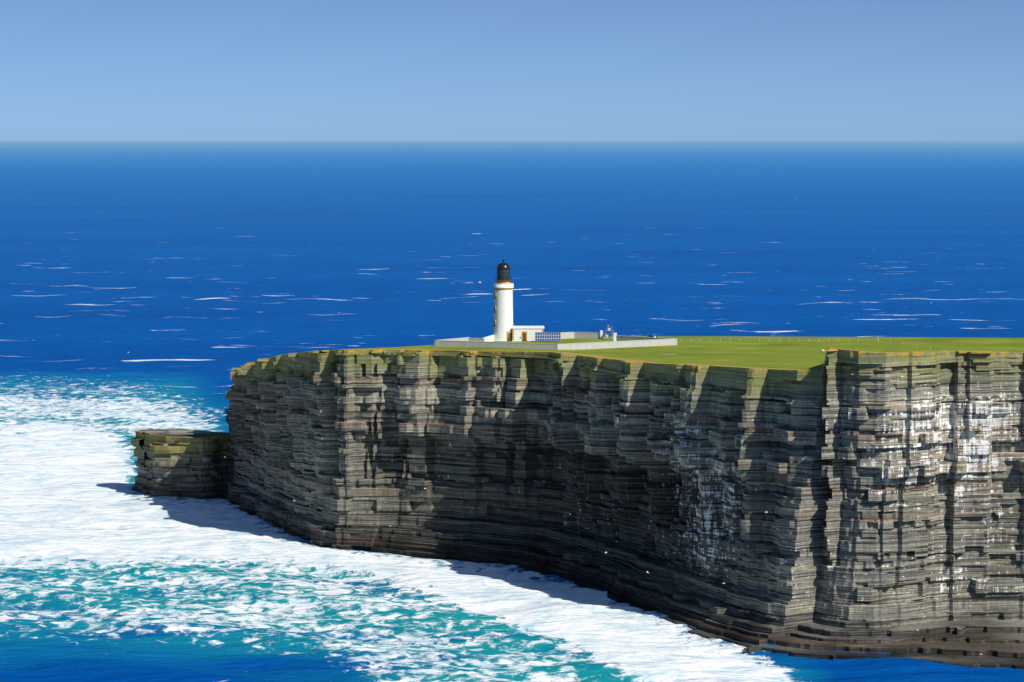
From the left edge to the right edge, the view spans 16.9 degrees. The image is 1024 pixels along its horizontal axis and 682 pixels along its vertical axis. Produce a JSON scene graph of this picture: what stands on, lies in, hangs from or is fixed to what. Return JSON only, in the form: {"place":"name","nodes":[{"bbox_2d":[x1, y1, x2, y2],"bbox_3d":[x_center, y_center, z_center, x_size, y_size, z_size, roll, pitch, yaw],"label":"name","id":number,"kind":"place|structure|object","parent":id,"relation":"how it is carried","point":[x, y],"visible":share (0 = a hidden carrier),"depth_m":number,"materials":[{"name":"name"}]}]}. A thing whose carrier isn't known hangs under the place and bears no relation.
{"place":"outdoors","nodes":[
{"label":"outdoors","id":0,"kind":"place"},
{"bbox_2d":[0,141,1023,681],"bbox_3d":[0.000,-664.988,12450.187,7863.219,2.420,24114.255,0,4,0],"label":"sea","id":1,"kind":"structure","parent":0,"point":[118,329],"depth_m":2239.95,"materials":[{"name":"liquid"}]},
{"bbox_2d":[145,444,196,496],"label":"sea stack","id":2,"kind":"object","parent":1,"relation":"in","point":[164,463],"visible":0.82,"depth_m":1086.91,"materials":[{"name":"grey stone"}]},
{"bbox_2d":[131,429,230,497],"bbox_3d":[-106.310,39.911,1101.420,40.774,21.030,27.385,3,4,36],"label":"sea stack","id":3,"kind":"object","parent":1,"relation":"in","point":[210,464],"visible":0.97,"depth_m":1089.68,"materials":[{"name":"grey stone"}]},
{"bbox_2d":[218,347,1023,669],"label":"cliff face","id":4,"kind":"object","parent":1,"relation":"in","point":[884,491],"visible":0.96,"depth_m":831.29},
{"bbox_2d":[0,0,1023,140],"label":"sky","id":5,"kind":"structure","parent":0,"point":[71,70],"materials":[{"name":"blue"}]},
{"bbox_2d":[271,336,1023,369],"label":"plateau ground","id":6,"kind":"structure","parent":0,"point":[754,351],"depth_m":969.79,"materials":[{"name":"green plant"}]},
{"bbox_2d":[493,258,513,340],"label":"lighthouse tower","id":7,"kind":"structure","parent":6,"relation":"on","point":[503,286],"depth_m":1001.11,"materials":[{"name":"white paint"}]},
{"bbox_2d":[512,326,543,340],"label":"outbuilding","id":8,"kind":"structure","parent":6,"relation":"on","point":[523,333],"depth_m":1001.00,"materials":[{"name":"white paint"}]},
{"bbox_2d":[535,332,560,341],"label":"solar panel array","id":9,"kind":"object","parent":6,"relation":"on","point":[547,336],"visible":1,"depth_m":998.50,"materials":[{"name":"blue glass"}]},
{"bbox_2d":[435,330,676,349],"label":"compound walls","id":10,"kind":"structure","parent":6,"relation":"on","point":[621,341],"depth_m":975.35,"materials":[{"name":"white paint"}]},
{"bbox_2d":[604,325,616,339],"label":"instrument mast","id":11,"kind":"object","parent":6,"relation":"on","point":[606,336],"visible":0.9,"depth_m":1009.94,"materials":[{"name":"silver metal"}]},
{"bbox_2d":[710,338,950,350],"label":"fence posts","id":12,"kind":"object","parent":6,"relation":"on","point":[779,339],"visible":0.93,"depth_m":1000.28,"materials":[{"name":"paint"}]}
]}

